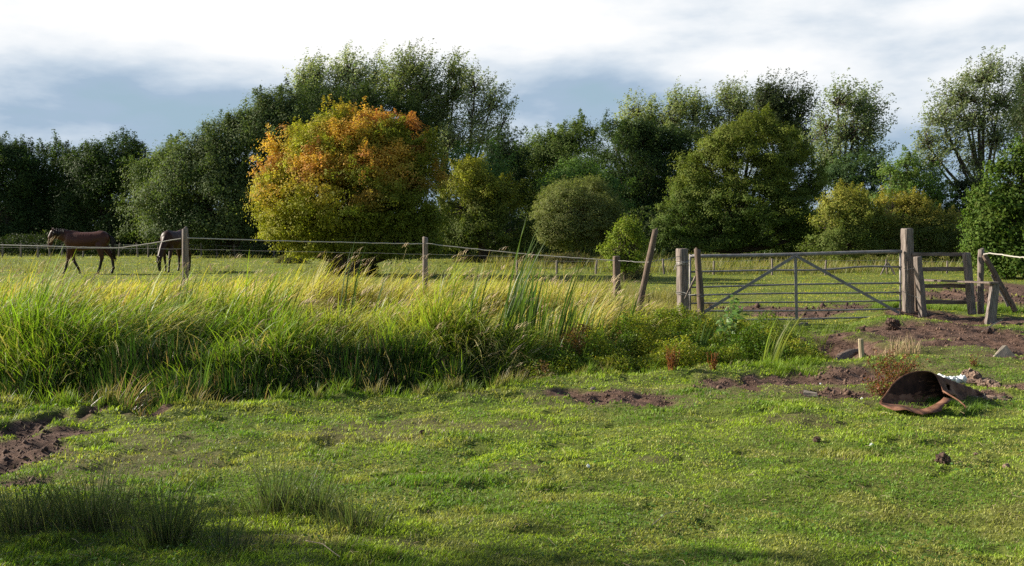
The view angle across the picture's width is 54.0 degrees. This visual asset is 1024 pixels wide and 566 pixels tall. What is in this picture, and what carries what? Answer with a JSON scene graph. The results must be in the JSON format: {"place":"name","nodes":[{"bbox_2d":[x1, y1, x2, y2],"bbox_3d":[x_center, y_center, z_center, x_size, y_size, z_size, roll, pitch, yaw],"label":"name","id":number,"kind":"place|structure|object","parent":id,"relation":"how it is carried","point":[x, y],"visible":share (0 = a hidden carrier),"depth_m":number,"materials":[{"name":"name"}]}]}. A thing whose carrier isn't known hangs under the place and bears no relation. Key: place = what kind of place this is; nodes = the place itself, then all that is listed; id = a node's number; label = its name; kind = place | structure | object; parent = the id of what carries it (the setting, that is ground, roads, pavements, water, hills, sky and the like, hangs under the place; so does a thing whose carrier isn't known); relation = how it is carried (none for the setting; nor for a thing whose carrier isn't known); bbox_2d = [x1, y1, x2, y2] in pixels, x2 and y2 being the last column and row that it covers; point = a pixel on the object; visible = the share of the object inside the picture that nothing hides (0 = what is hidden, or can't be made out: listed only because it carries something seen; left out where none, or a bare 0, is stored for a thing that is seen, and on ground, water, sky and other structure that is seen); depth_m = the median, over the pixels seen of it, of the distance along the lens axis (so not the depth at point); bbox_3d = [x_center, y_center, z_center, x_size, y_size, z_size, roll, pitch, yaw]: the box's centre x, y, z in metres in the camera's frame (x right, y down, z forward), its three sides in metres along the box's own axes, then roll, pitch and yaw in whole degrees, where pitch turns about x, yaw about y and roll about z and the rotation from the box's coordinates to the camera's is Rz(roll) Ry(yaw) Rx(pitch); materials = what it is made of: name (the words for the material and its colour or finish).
{"place":"outdoors","nodes":[
{"label":"outdoors","id":0,"kind":"place"},
{"bbox_2d":[0,247,514,256],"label":"wire strand","id":1,"kind":"object","parent":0,"point":[199,249],"visible":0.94,"depth_m":16.99},
{"bbox_2d":[0,247,989,275],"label":"rough grass","id":2,"kind":"structure","parent":0,"point":[755,265],"depth_m":38.29,"materials":[{"name":"green plant"}]},
{"bbox_2d":[0,236,1023,565],"bbox_3d":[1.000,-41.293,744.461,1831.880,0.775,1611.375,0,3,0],"label":"ground","id":3,"kind":"structure","parent":0,"point":[868,336],"depth_m":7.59,"materials":[{"name":"green plant"}]},
{"bbox_2d":[0,131,71,251],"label":"tree","id":4,"kind":"object","parent":3,"relation":"on","point":[22,185],"visible":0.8,"depth_m":59.98,"materials":[{"name":"green plant"}]},
{"bbox_2d":[1,129,97,250],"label":"tree","id":5,"kind":"object","parent":3,"relation":"on","point":[56,159],"visible":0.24,"depth_m":63.20,"materials":[{"name":"green plant"}]},
{"bbox_2d":[0,454,127,552],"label":"rush tussock","id":6,"kind":"object","parent":3,"relation":"on","point":[9,514],"visible":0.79,"depth_m":5.34,"materials":[{"name":"green plant"}]},
{"bbox_2d":[0,406,147,486],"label":"mud crumbs","id":7,"kind":"object","parent":3,"relation":"on","point":[21,452],"visible":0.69,"depth_m":7.46,"materials":[{"name":"soil"}]},
{"bbox_2d":[48,228,116,273],"bbox_3d":[-14.323,-1.081,33.484,2.177,1.553,0.570,0,3,-7],"label":"horse","id":8,"kind":"object","parent":3,"relation":"on","point":[83,239],"visible":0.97,"depth_m":33.30},
{"bbox_2d":[33,125,163,247],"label":"tree","id":9,"kind":"object","parent":3,"relation":"on","point":[95,172],"visible":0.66,"depth_m":58.82,"materials":[{"name":"green plant"}]},
{"bbox_2d":[0,446,201,558],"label":"rush tussock","id":10,"kind":"object","parent":3,"relation":"on","point":[95,514],"visible":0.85,"depth_m":5.44,"materials":[{"name":"green plant"}]},
{"bbox_2d":[91,365,175,414],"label":"dead reed clump","id":11,"kind":"object","parent":3,"relation":"on","point":[138,398],"visible":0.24,"depth_m":9.47,"materials":[{"name":"plant"}]},
{"bbox_2d":[61,465,242,560],"bbox_3d":[-1.729,1.159,5.213,0.823,0.430,0.957,3,5,43],"label":"rush tussock","id":12,"kind":"object","parent":3,"relation":"on","point":[164,533],"visible":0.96,"depth_m":5.17,"materials":[{"name":"green plant"}]},
{"bbox_2d":[105,129,221,246],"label":"tree","id":13,"kind":"object","parent":3,"relation":"on","point":[147,166],"visible":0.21,"depth_m":56.97,"materials":[{"name":"green plant"}]},
{"bbox_2d":[156,230,191,272],"bbox_3d":[-11.777,-1.122,34.961,0.582,1.469,2.130,1,3,10],"label":"horse","id":14,"kind":"object","parent":3,"relation":"on","point":[172,245],"visible":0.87,"depth_m":34.46},
{"bbox_2d":[182,226,188,297],"bbox_3d":[-5.077,-0.014,15.625,0.115,1.737,0.102,0,3,0],"label":"fence post","id":15,"kind":"object","parent":3,"relation":"on","point":[185,253],"visible":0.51,"depth_m":15.56,"materials":[{"name":"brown wood"}]},
{"bbox_2d":[0,238,180,247],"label":"rope","id":16,"kind":"object","parent":15,"relation":"attached to","point":[90,247],"visible":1,"depth_m":15.45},
{"bbox_2d":[189,335,218,399],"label":"cattail clump","id":17,"kind":"object","parent":3,"relation":"on","point":[203,382],"visible":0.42,"depth_m":9.76,"materials":[{"name":"green plant"}]},
{"bbox_2d":[117,77,324,257],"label":"alder tree","id":18,"kind":"object","parent":3,"relation":"on","point":[213,166],"visible":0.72,"depth_m":51.58,"materials":[{"name":"green plant"}]},
{"bbox_2d":[0,229,456,255],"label":"wood undergrowth","id":19,"kind":"object","parent":3,"relation":"on","point":[27,239],"visible":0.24,"depth_m":55.74,"materials":[{"name":"green plant"}]},
{"bbox_2d":[157,486,301,565],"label":"rush tussock","id":20,"kind":"object","parent":3,"relation":"on","point":[227,532],"visible":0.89,"depth_m":5.03,"materials":[{"name":"green plant"}]},
{"bbox_2d":[206,441,339,524],"bbox_3d":[-1.359,1.151,5.781,0.763,0.422,0.909,0,3,0],"label":"rush tussock","id":21,"kind":"object","parent":3,"relation":"on","point":[265,501],"visible":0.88,"depth_m":5.74,"materials":[{"name":"green plant"}]},
{"bbox_2d":[274,253,307,263],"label":"bramble bush","id":22,"kind":"object","parent":3,"relation":"on","point":[288,259],"visible":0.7,"depth_m":42.39,"materials":[{"name":"green plant"}]},
{"bbox_2d":[282,46,338,109],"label":"poplar tree","id":23,"kind":"object","parent":3,"relation":"on","point":[313,69],"visible":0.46,"depth_m":80.62,"materials":[{"name":"green plant"}]},
{"bbox_2d":[273,465,354,521],"bbox_3d":[-1.119,1.175,5.684,0.499,0.323,0.496,0,3,0],"label":"rush tussock","id":24,"kind":"object","parent":3,"relation":"on","point":[315,505],"visible":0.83,"depth_m":5.66,"materials":[{"name":"green plant"}]},
{"bbox_2d":[0,247,673,415],"bbox_3d":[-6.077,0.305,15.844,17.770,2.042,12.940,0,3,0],"label":"tall grass","id":25,"kind":"structure","parent":3,"relation":"on","point":[22,325],"depth_m":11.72,"materials":[{"name":"green plant"}]},
{"bbox_2d":[0,237,654,377],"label":"grass seed heads","id":26,"kind":"object","parent":25,"relation":"attached to","point":[315,300],"depth_m":12.94,"materials":[{"name":"plant"}]},
{"bbox_2d":[250,77,451,194],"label":"tree","id":27,"kind":"object","parent":3,"relation":"on","point":[374,101],"visible":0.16,"depth_m":56.70,"materials":[{"name":"green plant"}]},
{"bbox_2d":[324,255,378,274],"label":"bramble bush","id":28,"kind":"object","parent":3,"relation":"on","point":[374,267],"visible":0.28,"depth_m":33.35,"materials":[{"name":"green plant"}]},
{"bbox_2d":[240,94,462,274],"bbox_3d":[-5.125,-3.140,32.436,7.446,6.014,5.000,0,3,0],"label":"hawthorn tree","id":29,"kind":"object","parent":3,"relation":"on","point":[341,152],"visible":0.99,"depth_m":32.03,"materials":[{"name":"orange plant"}]},
{"bbox_2d":[295,482,409,539],"bbox_3d":[-0.885,1.226,5.392,0.678,0.281,0.699,0,3,0],"label":"rush tussock","id":30,"kind":"object","parent":3,"relation":"on","point":[348,517],"visible":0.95,"depth_m":5.39,"materials":[{"name":"green plant"}]},
{"bbox_2d":[339,237,365,324],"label":"cattail clump","id":31,"kind":"object","parent":3,"relation":"on","point":[354,293],"visible":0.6,"depth_m":13.28,"materials":[{"name":"green plant"}]},
{"bbox_2d":[321,39,394,98],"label":"poplar tree","id":32,"kind":"object","parent":3,"relation":"on","point":[347,74],"visible":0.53,"depth_m":80.64,"materials":[{"name":"green plant"}]},
{"bbox_2d":[370,36,461,135],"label":"poplar tree","id":33,"kind":"object","parent":3,"relation":"on","point":[410,72],"visible":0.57,"depth_m":78.45,"materials":[{"name":"green plant"}]},
{"bbox_2d":[422,236,427,291],"bbox_3d":[-1.464,-0.056,16.825,0.119,1.446,0.091,0,3,0],"label":"fence post","id":34,"kind":"object","parent":3,"relation":"on","point":[425,251],"visible":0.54,"depth_m":16.77,"materials":[{"name":"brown wood"}]},
{"bbox_2d":[187,237,423,243],"bbox_3d":[-3.244,-0.674,16.121,3.747,0.130,0.022,-1,4,-19],"label":"rope","id":35,"kind":"object","parent":34,"relation":"attached to","point":[306,241],"visible":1,"depth_m":16.09,"materials":[{"name":"fabric"}]},
{"bbox_2d":[426,243,614,260],"bbox_3d":[0.131,-0.516,16.661,3.125,0.291,0.082,0,3,4],"label":"rope","id":36,"kind":"object","parent":34,"relation":"attached to","point":[520,253],"visible":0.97,"depth_m":16.69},
{"bbox_2d":[421,46,477,219],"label":"poplar tree","id":37,"kind":"object","parent":3,"relation":"on","point":[455,75],"visible":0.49,"depth_m":79.55,"materials":[{"name":"green plant"}]},
{"bbox_2d":[1,131,902,240],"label":"distant wood","id":38,"kind":"object","parent":3,"relation":"on","point":[459,201],"depth_m":92.94,"materials":[{"name":"green plant"}]},
{"bbox_2d":[452,253,483,262],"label":"bramble bush","id":39,"kind":"object","parent":3,"relation":"on","point":[474,258],"visible":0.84,"depth_m":44.21,"materials":[{"name":"green plant"}]},
{"bbox_2d":[422,137,519,252],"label":"tree","id":40,"kind":"object","parent":3,"relation":"on","point":[498,170],"visible":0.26,"depth_m":56.13,"materials":[{"name":"green plant"}]},
{"bbox_2d":[451,263,494,360],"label":"cattail clump","id":41,"kind":"object","parent":3,"relation":"on","point":[471,305],"visible":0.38,"depth_m":12.07,"materials":[{"name":"green plant"}]},
{"bbox_2d":[436,54,520,206],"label":"poplar tree","id":42,"kind":"object","parent":3,"relation":"on","point":[473,115],"visible":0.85,"depth_m":78.01,"materials":[{"name":"green plant"}]},
{"bbox_2d":[433,152,541,261],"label":"tree","id":43,"kind":"object","parent":3,"relation":"on","point":[478,223],"visible":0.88,"depth_m":44.18,"materials":[{"name":"green plant"}]},
{"bbox_2d":[474,282,523,368],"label":"cattail clump","id":44,"kind":"object","parent":3,"relation":"on","point":[493,347],"visible":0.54,"depth_m":11.63,"materials":[{"name":"green plant"}]},
{"bbox_2d":[475,125,542,250],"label":"tree","id":45,"kind":"object","parent":3,"relation":"on","point":[519,154],"visible":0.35,"depth_m":62.32,"materials":[{"name":"green plant"}]},
{"bbox_2d":[0,274,1023,416],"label":"bank grass","id":46,"kind":"structure","parent":3,"relation":"on","point":[109,398],"depth_m":10.18,"materials":[{"name":"green plant"}]},
{"bbox_2d":[4,358,1023,565],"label":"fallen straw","id":47,"kind":"object","parent":3,"relation":"on","point":[549,489],"visible":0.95,"depth_m":5.89,"materials":[{"name":"plant"}]},
{"bbox_2d":[500,216,547,360],"bbox_3d":[0.110,0.211,11.956,0.609,2.056,0.648,0,3,0],"label":"cattail clump","id":48,"kind":"object","parent":3,"relation":"on","point":[516,289],"visible":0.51,"depth_m":11.90,"materials":[{"name":"green plant"}]},
{"bbox_2d":[514,256,542,326],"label":"cattail clump","id":49,"kind":"object","parent":3,"relation":"on","point":[517,321],"visible":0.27,"depth_m":12.63,"materials":[{"name":"green plant"}]},
{"bbox_2d":[522,246,567,350],"bbox_3d":[0.389,0.346,12.479,0.573,1.822,0.308,-2,4,-33],"label":"cattail clump","id":50,"kind":"object","parent":3,"relation":"on","point":[527,315],"visible":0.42,"depth_m":12.43,"materials":[{"name":"green plant"}]},
{"bbox_2d":[519,241,580,359],"bbox_3d":[0.350,0.496,12.260,0.821,2.014,0.603,2,4,33],"label":"cattail clump","id":51,"kind":"object","parent":3,"relation":"on","point":[544,315],"visible":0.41,"depth_m":12.22,"materials":[{"name":"green plant"}]},
{"bbox_2d":[508,108,609,223],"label":"tree","id":52,"kind":"object","parent":3,"relation":"on","point":[562,142],"visible":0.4,"depth_m":64.52,"materials":[{"name":"green plant"}]},
{"bbox_2d":[535,250,594,266],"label":"bramble bush","id":53,"kind":"object","parent":3,"relation":"on","point":[563,258],"visible":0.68,"depth_m":39.15,"materials":[{"name":"green plant"}]},
{"bbox_2d":[543,250,595,359],"bbox_3d":[0.713,0.533,12.084,0.592,1.952,0.697,-2,4,-29],"label":"cattail clump","id":54,"kind":"object","parent":3,"relation":"on","point":[560,330],"visible":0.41,"depth_m":12.11,"materials":[{"name":"green plant"}]},
{"bbox_2d":[559,290,596,351],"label":"cattail clump","id":55,"kind":"object","parent":3,"relation":"on","point":[571,305],"visible":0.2,"depth_m":12.54,"materials":[{"name":"green plant"}]},
{"bbox_2d":[527,173,631,254],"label":"willow bush","id":56,"kind":"object","parent":3,"relation":"on","point":[590,222],"visible":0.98,"depth_m":46.16,"materials":[{"name":"green plant"}]},
{"bbox_2d":[532,150,640,214],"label":"tree","id":57,"kind":"object","parent":3,"relation":"on","point":[570,172],"visible":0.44,"depth_m":56.29,"materials":[{"name":"green plant"}]},
{"bbox_2d":[613,256,620,304],"bbox_3d":[1.732,0.053,16.631,0.121,1.003,0.099,-1,4,-20],"label":"fence post","id":58,"kind":"object","parent":3,"relation":"on","point":[616,267],"visible":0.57,"depth_m":16.58,"materials":[{"name":"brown wood"}]},
{"bbox_2d":[593,214,657,282],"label":"shrub","id":59,"kind":"object","parent":3,"relation":"on","point":[626,232],"visible":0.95,"depth_m":28.85,"materials":[{"name":"green plant"}]},
{"bbox_2d":[621,265,652,279],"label":"bramble bush","id":60,"kind":"object","parent":3,"relation":"on","point":[636,275],"visible":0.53,"depth_m":31.00,"materials":[{"name":"green plant"}]},
{"bbox_2d":[608,88,670,174],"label":"willow tree","id":61,"kind":"object","parent":3,"relation":"on","point":[637,111],"visible":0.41,"depth_m":82.97,"materials":[{"name":"green plant"}]},
{"bbox_2d":[570,107,718,249],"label":"tree","id":62,"kind":"object","parent":3,"relation":"on","point":[643,138],"visible":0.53,"depth_m":60.52,"materials":[{"name":"green plant"}]},
{"bbox_2d":[636,228,657,310],"bbox_3d":[2.119,-0.138,15.919,0.387,1.478,0.110,0,3,0],"label":"fence post","id":63,"kind":"object","parent":3,"relation":"on","point":[648,261],"visible":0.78,"depth_m":15.88,"materials":[{"name":"brown wood"}]},
{"bbox_2d":[665,344,681,369],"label":"dock plant","id":64,"kind":"object","parent":3,"relation":"on","point":[671,361],"visible":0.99,"depth_m":11.15,"materials":[{"name":"brown plant"}]},
{"bbox_2d":[520,302,842,381],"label":"scrambling weeds","id":65,"kind":"object","parent":3,"relation":"on","point":[752,333],"visible":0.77,"depth_m":12.34,"materials":[{"name":"green plant"}]},
{"bbox_2d":[646,75,716,148],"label":"willow tree","id":66,"kind":"object","parent":3,"relation":"on","point":[684,108],"visible":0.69,"depth_m":81.96,"materials":[{"name":"green plant"}]},
{"bbox_2d":[674,248,688,317],"bbox_3d":[2.853,0.007,16.960,0.296,1.178,0.268,0,3,0],"label":"gate post","id":67,"kind":"object","parent":3,"relation":"on","point":[682,268],"visible":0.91,"depth_m":16.91,"materials":[{"name":"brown wood"}]},
{"bbox_2d":[694,247,704,322],"bbox_3d":[3.086,0.043,16.529,0.198,1.264,0.115,0,3,0],"label":"fence post","id":68,"kind":"object","parent":3,"relation":"on","point":[699,283],"visible":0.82,"depth_m":16.48,"materials":[{"name":"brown wood"}]},
{"bbox_2d":[695,309,713,346],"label":"cattail clump","id":69,"kind":"object","parent":3,"relation":"on","point":[703,342],"visible":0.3,"depth_m":12.74,"materials":[{"name":"green plant"}]},
{"bbox_2d":[694,71,758,217],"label":"willow tree","id":70,"kind":"object","parent":3,"relation":"on","point":[731,101],"visible":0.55,"depth_m":81.91,"materials":[{"name":"green plant"}]},
{"bbox_2d":[434,203,1021,256],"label":"belt undergrowth","id":71,"kind":"object","parent":3,"relation":"on","point":[514,223],"visible":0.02,"depth_m":52.17,"materials":[{"name":"green plant"}]},
{"bbox_2d":[502,235,958,257],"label":"reed bed","id":72,"kind":"object","parent":3,"relation":"on","point":[549,249],"visible":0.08,"depth_m":51.07,"materials":[{"name":"green plant"}]},
{"bbox_2d":[714,295,747,363],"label":"willowherb plant","id":73,"kind":"object","parent":3,"relation":"on","point":[734,310],"visible":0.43,"depth_m":12.87,"materials":[{"name":"green plant"}]},
{"bbox_2d":[645,103,839,260],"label":"tree","id":74,"kind":"object","parent":3,"relation":"on","point":[772,180],"visible":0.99,"depth_m":44.03,"materials":[{"name":"green plant"}]},
{"bbox_2d":[762,313,803,362],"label":"reed clump","id":75,"kind":"object","parent":3,"relation":"on","point":[778,346],"visible":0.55,"depth_m":11.96,"materials":[{"name":"green plant"}]},
{"bbox_2d":[738,67,828,240],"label":"willow tree","id":76,"kind":"object","parent":3,"relation":"on","point":[783,104],"visible":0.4,"depth_m":78.58,"materials":[{"name":"green plant"}]},
{"bbox_2d":[566,318,1023,406],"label":"soil crumbs","id":77,"kind":"object","parent":3,"relation":"on","point":[848,391],"visible":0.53,"depth_m":11.06,"materials":[{"name":"brown soil"}]},
{"bbox_2d":[645,283,1023,319],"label":"trampled mud","id":78,"kind":"structure","parent":3,"relation":"on","point":[757,305],"depth_m":20.56,"materials":[{"name":"soil"}]},
{"bbox_2d":[793,178,898,264],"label":"bush","id":79,"kind":"object","parent":3,"relation":"on","point":[856,224],"visible":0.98,"depth_m":40.30,"materials":[{"name":"green plant"}]},
{"bbox_2d":[834,349,858,360],"bbox_3d":[4.338,0.972,13.087,0.155,0.170,1.742,2,4,28],"label":"rock","id":80,"kind":"object","parent":3,"relation":"on","point":[848,353],"visible":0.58,"depth_m":12.99,"materials":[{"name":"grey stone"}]},
{"bbox_2d":[798,67,899,198],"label":"willow tree","id":81,"kind":"object","parent":3,"relation":"on","point":[864,110],"visible":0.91,"depth_m":67.21,"materials":[{"name":"green plant"}]},
{"bbox_2d":[814,145,898,254],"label":"tree","id":82,"kind":"object","parent":3,"relation":"on","point":[855,174],"visible":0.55,"depth_m":54.32,"materials":[{"name":"green plant"}]},
{"bbox_2d":[862,369,897,395],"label":"dock plant","id":83,"kind":"object","parent":3,"relation":"on","point":[880,389],"visible":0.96,"depth_m":9.87,"materials":[{"name":"brown plant"}]},
{"bbox_2d":[885,317,900,329],"bbox_3d":[5.817,0.629,15.354,0.230,0.216,0.216,2,4,27],"label":"soil clod","id":84,"kind":"object","parent":3,"relation":"on","point":[892,323],"visible":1,"depth_m":15.31,"materials":[{"name":"soil"}]},
{"bbox_2d":[866,331,923,356],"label":"dry grass","id":85,"kind":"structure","parent":3,"relation":"on","point":[897,346],"depth_m":12.86,"materials":[{"name":"beige plant"}]},
{"bbox_2d":[864,348,930,381],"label":"dock plant","id":86,"kind":"object","parent":3,"relation":"on","point":[904,369],"visible":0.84,"depth_m":10.54,"materials":[{"name":"brown plant"}]},
{"bbox_2d":[850,185,960,260],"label":"bush","id":87,"kind":"object","parent":3,"relation":"on","point":[921,218],"visible":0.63,"depth_m":41.37,"materials":[{"name":"green plant"}]},
{"bbox_2d":[900,228,922,312],"bbox_3d":[6.873,-0.147,17.302,0.385,1.595,0.325,2,4,28],"label":"gate post","id":88,"kind":"object","parent":3,"relation":"on","point":[907,270],"visible":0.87,"depth_m":17.30,"materials":[{"name":"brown wood"}]},
{"bbox_2d":[689,250,901,320],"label":"field gate","id":89,"kind":"structure","parent":88,"relation":"attached to","point":[794,256],"depth_m":17.30,"materials":[{"name":"metal"}]},
{"bbox_2d":[867,144,964,226],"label":"tree","id":90,"kind":"object","parent":3,"relation":"on","point":[907,179],"visible":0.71,"depth_m":51.27,"materials":[{"name":"green plant"}]},
{"bbox_2d":[879,370,981,415],"bbox_3d":[3.946,1.022,9.030,1.609,0.421,0.577,-2,4,-30],"label":"rusty drum","id":91,"kind":"object","parent":3,"relation":"on","point":[909,388],"visible":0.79,"depth_m":9.14,"materials":[{"name":"metal"}]},
{"bbox_2d":[934,452,950,464],"bbox_3d":[2.933,1.196,6.824,0.096,0.101,0.096,-3,4,-37],"label":"soil clod","id":92,"kind":"object","parent":3,"relation":"on","point":[943,458],"visible":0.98,"depth_m":6.80,"materials":[{"name":"brown soil"}]},
{"bbox_2d":[929,204,970,262],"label":"bush","id":93,"kind":"object","parent":3,"relation":"on","point":[951,248],"visible":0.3,"depth_m":42.30,"materials":[{"name":"green plant"}]},
{"bbox_2d":[912,252,998,324],"bbox_3d":[7.536,0.096,17.095,0.934,1.225,1.637,-3,4,-42],"label":"wooden stile","id":94,"kind":"object","parent":3,"relation":"on","point":[920,285],"visible":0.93,"depth_m":17.15,"materials":[{"name":"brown wood"}]},
{"bbox_2d":[902,45,1023,192],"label":"poplar tree","id":95,"kind":"object","parent":3,"relation":"on","point":[968,123],"visible":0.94,"depth_m":55.27,"materials":[{"name":"green plant"}]},
{"bbox_2d":[942,157,997,227],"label":"bush","id":96,"kind":"object","parent":3,"relation":"on","point":[962,185],"visible":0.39,"depth_m":51.49,"materials":[{"name":"green plant"}]},
{"bbox_2d":[977,248,984,313],"bbox_3d":[8.089,-0.036,17.327,0.136,1.144,0.114,0,3,0],"label":"fence post","id":97,"kind":"object","parent":3,"relation":"on","point":[980,286],"visible":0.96,"depth_m":17.29,"materials":[{"name":"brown wood"}]},
{"bbox_2d":[982,254,1017,311],"bbox_3d":[8.291,0.000,17.078,0.589,0.986,0.111,2,4,36],"label":"brace strut","id":98,"kind":"object","parent":97,"relation":"attached to","point":[1002,287],"visible":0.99,"depth_m":17.04,"materials":[{"name":"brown wood"}]},
{"bbox_2d":[961,368,1012,388],"bbox_3d":[4.911,1.030,10.392,0.459,0.183,1.067,0,3,0],"label":"soil heap","id":99,"kind":"object","parent":3,"relation":"on","point":[973,376],"visible":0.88,"depth_m":10.53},
{"bbox_2d":[956,133,1023,279],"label":"hazel bush","id":100,"kind":"object","parent":3,"relation":"on","point":[998,228],"visible":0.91,"depth_m":30.61,"materials":[{"name":"green plant"}]},
{"bbox_2d":[993,345,1016,357],"bbox_3d":[6.045,0.841,12.354,0.325,0.160,0.163,0,3,6],"label":"stone","id":101,"kind":"object","parent":3,"relation":"on","point":[1004,351],"visible":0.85,"depth_m":12.30,"materials":[{"name":"grey stone"}]},
{"bbox_2d":[1001,57,1023,141],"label":"poplar tree","id":102,"kind":"object","parent":3,"relation":"on","point":[1017,114],"visible":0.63,"depth_m":59.41,"materials":[{"name":"green plant"}]},
{"bbox_2d":[0,252,1023,324],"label":"field grass","id":103,"kind":"structure","parent":0,"point":[741,280],"depth_m":31.58,"materials":[{"name":"green plant"}]},
{"bbox_2d":[0,0,1023,215],"label":"sky","id":104,"kind":"structure","parent":0,"point":[80,70],"materials":[{"name":"white"}]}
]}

